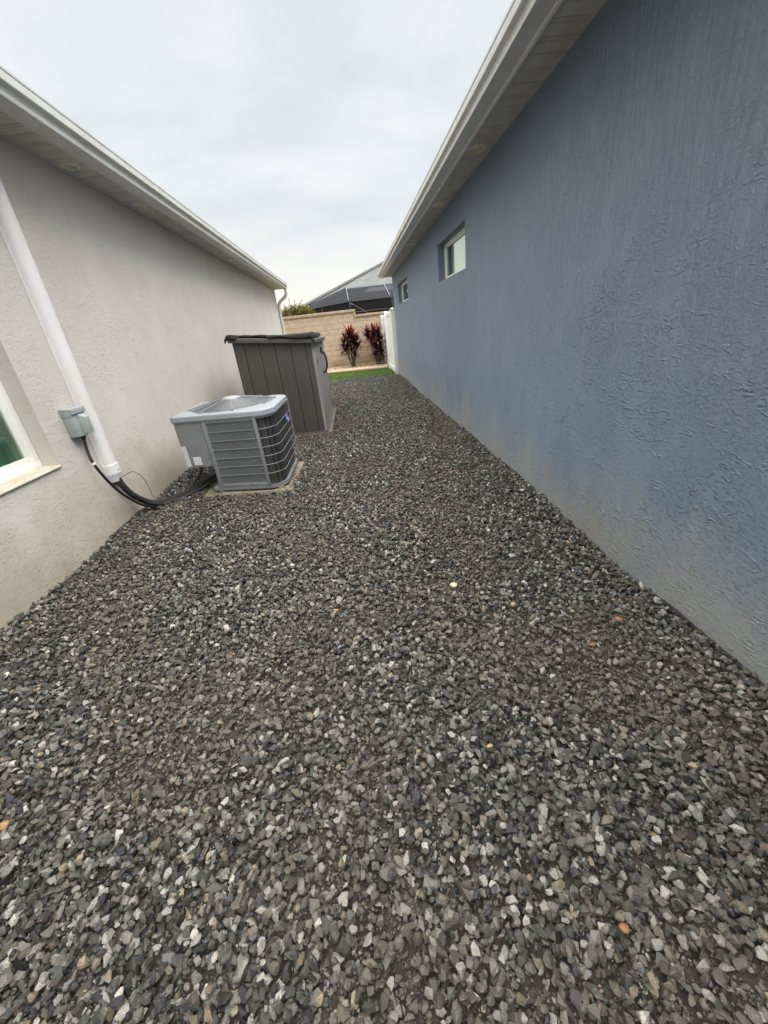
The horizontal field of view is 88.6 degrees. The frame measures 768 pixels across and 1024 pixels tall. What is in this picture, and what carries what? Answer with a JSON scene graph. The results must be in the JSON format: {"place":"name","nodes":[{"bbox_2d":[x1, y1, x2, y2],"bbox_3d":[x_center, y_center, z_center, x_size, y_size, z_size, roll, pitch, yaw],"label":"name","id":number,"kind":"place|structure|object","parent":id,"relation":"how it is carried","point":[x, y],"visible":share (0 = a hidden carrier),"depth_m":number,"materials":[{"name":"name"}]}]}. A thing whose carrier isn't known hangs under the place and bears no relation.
{"place":"outdoors","nodes":[
{"label":"outdoors","id":0,"kind":"place"},
{"bbox_2d":[0,0,512,315],"label":"sky","id":1,"kind":"structure","parent":0,"point":[305,133],"materials":[{"name":"white"}]},
{"bbox_2d":[328,366,395,380],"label":"lawn","id":2,"kind":"structure","parent":0,"point":[364,374],"depth_m":14.64,"materials":[{"name":"green plant"}]},
{"bbox_2d":[327,365,387,373],"bbox_3d":[-1.413,-5.764,16.019,3.115,0.118,1.049,8,29,28],"label":"bed edging","id":3,"kind":"object","parent":2,"relation":"on","point":[360,369],"visible":0.76,"depth_m":15.79,"materials":[{"name":"concrete"}]},
{"bbox_2d":[380,308,398,373],"bbox_3d":[0.183,-6.412,14.764,0.144,2.049,4.394,-7,25,-2],"label":"vinyl fence","id":4,"kind":"object","parent":2,"relation":"on","point":[389,331],"visible":0.93,"depth_m":13.96,"materials":[{"name":"white plastic"}]},
{"bbox_2d":[0,374,767,1023],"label":"gravel","id":5,"kind":"structure","parent":0,"point":[248,774],"depth_m":1.47,"materials":[{"name":"grey gravel"}]},
{"bbox_2d":[0,820,8,830],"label":"pebble","id":6,"kind":"object","parent":5,"relation":"on","point":[3,824],"visible":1,"depth_m":1.43,"materials":[{"name":"orange stone"}]},
{"bbox_2d":[204,461,305,499],"bbox_3d":[-1.512,-0.379,4.697,1.072,0.078,1.131,-7,25,-2],"label":"equipment pad","id":7,"kind":"object","parent":5,"relation":"on","point":[265,490],"visible":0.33,"depth_m":4.28,"materials":[{"name":"concrete"}]},
{"bbox_2d":[170,395,298,492],"bbox_3d":[-1.647,-0.852,4.530,1.112,0.943,1.160,-7,25,-2],"label":"air conditioner","id":8,"kind":"object","parent":7,"relation":"on","point":[238,442],"visible":1,"depth_m":4.12,"materials":[{"name":"grey metal"}]},
{"bbox_2d":[116,473,217,505],"bbox_3d":[-2.267,-0.332,4.219,0.159,0.456,1.042,13,32,36],"label":"refrigerant line","id":9,"kind":"object","parent":8,"relation":"attached to","point":[124,488],"visible":0.84,"depth_m":4.22,"materials":[{"name":"black rubber"}]},
{"bbox_2d":[292,408,336,436],"bbox_3d":[-1.590,-1.698,7.537,1.305,0.065,2.280,-7,25,-2],"label":"shed base","id":10,"kind":"object","parent":5,"relation":"on","point":[331,428],"visible":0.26,"depth_m":6.64,"materials":[{"name":"concrete"}]},
{"bbox_2d":[227,337,333,435],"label":"storage shed","id":11,"kind":"structure","parent":10,"relation":"on","point":[294,371],"depth_m":6.14,"materials":[{"name":"plastic"}]},
{"bbox_2d":[224,332,320,343],"bbox_3d":[-1.770,-2.932,6.646,1.310,0.254,1.824,-7,25,-2],"label":"shed lid","id":12,"kind":"object","parent":11,"relation":"on","point":[311,335],"visible":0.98,"depth_m":5.85,"materials":[{"name":"grey plastic"}]},
{"bbox_2d":[314,342,330,426],"bbox_3d":[-1.020,-2.242,6.837,0.144,1.340,1.106,-7,25,-2],"label":"door","id":13,"kind":"structure","parent":11,"relation":"in","point":[317,348],"depth_m":6.85,"materials":[{"name":"plastic"}]},
{"bbox_2d":[319,341,332,414],"bbox_3d":[-1.147,-2.646,7.726,0.046,1.340,0.950,-7,25,-2],"label":"door","id":14,"kind":"structure","parent":11,"relation":"in","point":[320,343],"depth_m":7.69,"materials":[{"name":"plastic"}]},
{"bbox_2d":[450,582,457,587],"bbox_3d":[0.431,0.451,2.432,0.049,0.025,0.046,-7,21,-2],"label":"pebble","id":15,"kind":"object","parent":5,"relation":"on","point":[453,584],"visible":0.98,"depth_m":2.42,"materials":[{"name":"beige stone"}]},
{"bbox_2d":[614,617,624,621],"bbox_3d":[1.217,0.555,2.035,0.056,0.024,0.031,8,30,23],"label":"pebble","id":16,"kind":"object","parent":5,"relation":"on","point":[619,619],"visible":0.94,"depth_m":2.02,"materials":[{"name":"orange stone"}]},
{"bbox_2d":[618,922,629,933],"bbox_3d":[0.620,1.075,1.018,0.026,0.015,0.024,-7,18,-2],"label":"pebble","id":17,"kind":"object","parent":5,"relation":"on","point":[623,927],"visible":1,"depth_m":1.01,"materials":[{"name":"orange stone"}]},
{"bbox_2d":[377,0,767,685],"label":"blue house","id":18,"kind":"structure","parent":0,"point":[575,266],"depth_m":2.12,"materials":[{"name":"paint"}]},
{"bbox_2d":[401,280,407,301],"bbox_3d":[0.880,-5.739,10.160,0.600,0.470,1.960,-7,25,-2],"label":"window","id":19,"kind":"structure","parent":18,"relation":"in","point":[404,286],"depth_m":10.57,"materials":[{"name":"clear glass"}]},
{"bbox_2d":[444,227,465,278],"bbox_3d":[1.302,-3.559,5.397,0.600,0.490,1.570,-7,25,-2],"label":"window","id":20,"kind":"structure","parent":18,"relation":"in","point":[454,249],"depth_m":5.63,"materials":[{"name":"clear glass"}]},
{"label":"ground","id":21,"kind":"structure","parent":0,"visible":0},
{"bbox_2d":[0,65,286,632],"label":"cream house","id":22,"kind":"structure","parent":21,"relation":"on","point":[157,294],"depth_m":3.73,"materials":[{"name":"paint"}]},
{"bbox_2d":[0,380,42,483],"bbox_3d":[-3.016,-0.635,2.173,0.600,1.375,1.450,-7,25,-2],"label":"window","id":23,"kind":"structure","parent":22,"relation":"in","point":[18,456],"depth_m":2.90,"materials":[{"name":"clear glass"}]},
{"bbox_2d":[0,179,121,482],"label":"line set cover","id":24,"kind":"object","parent":22,"relation":"attached to","point":[11,232],"visible":0.97,"depth_m":3.16,"materials":[{"name":"white plastic"}]},
{"bbox_2d":[58,406,93,438],"bbox_3d":[-2.572,-0.749,3.320,0.128,0.259,0.184,-7,25,-2],"label":"disconnect box","id":25,"kind":"object","parent":22,"relation":"attached to","point":[76,421],"visible":1,"depth_m":3.27,"materials":[{"name":"grey plastic"}]},
{"bbox_2d":[82,438,202,506],"bbox_3d":[-2.351,-0.459,3.989,0.158,0.882,1.127,5,27,23],"label":"power cable","id":26,"kind":"object","parent":25,"relation":"attached to","point":[93,463],"visible":0.88,"depth_m":3.62,"materials":[{"name":"black rubber"}]},
{"bbox_2d":[122,471,162,498],"bbox_3d":[-2.520,-0.255,4.114,0.143,0.423,0.452,2,26,17],"label":"thermostat wire","id":27,"kind":"object","parent":22,"relation":"attached to","point":[144,479],"visible":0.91,"depth_m":4.18,"materials":[{"name":"brown"}]},
{"bbox_2d":[281,297,315,316],"bbox_3d":[-4.063,-7.807,17.576,2.866,3.133,0.980,-7,25,-2],"label":"shrub","id":28,"kind":"object","parent":21,"relation":"on","point":[292,310],"visible":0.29,"depth_m":17.06,"materials":[{"name":"green plant"}]},
{"bbox_2d":[283,309,398,367],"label":"block wall","id":29,"kind":"structure","parent":21,"relation":"on","point":[329,326],"depth_m":16.47,"materials":[{"name":"concrete"}]},
{"bbox_2d":[296,284,393,313],"bbox_3d":[3.777,-10.643,21.047,16.653,3.566,3.624,-7,25,-2],"label":"pool cage","id":30,"kind":"object","parent":21,"relation":"on","point":[369,299],"visible":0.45,"depth_m":19.15,"materials":[{"name":"grey metal"}]},
{"bbox_2d":[302,261,391,307],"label":"neighbour house","id":31,"kind":"structure","parent":21,"relation":"on","point":[368,277],"depth_m":21.11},
{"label":"planting bed","id":32,"kind":"structure","parent":0,"visible":0},
{"bbox_2d":[338,322,364,366],"bbox_3d":[-1.344,-6.833,16.147,1.338,1.777,1.071,-7,25,-2],"label":"cordyline plant","id":33,"kind":"object","parent":32,"relation":"in","point":[350,337],"visible":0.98,"depth_m":15.98,"materials":[{"name":"red plant"}]},
{"bbox_2d":[358,322,386,363],"bbox_3d":[-0.399,-6.844,16.056,1.410,1.685,1.006,-7,25,-2],"label":"cordyline plant","id":34,"kind":"object","parent":32,"relation":"in","point":[374,332],"visible":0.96,"depth_m":15.94,"materials":[{"name":"red plant"}]}
]}

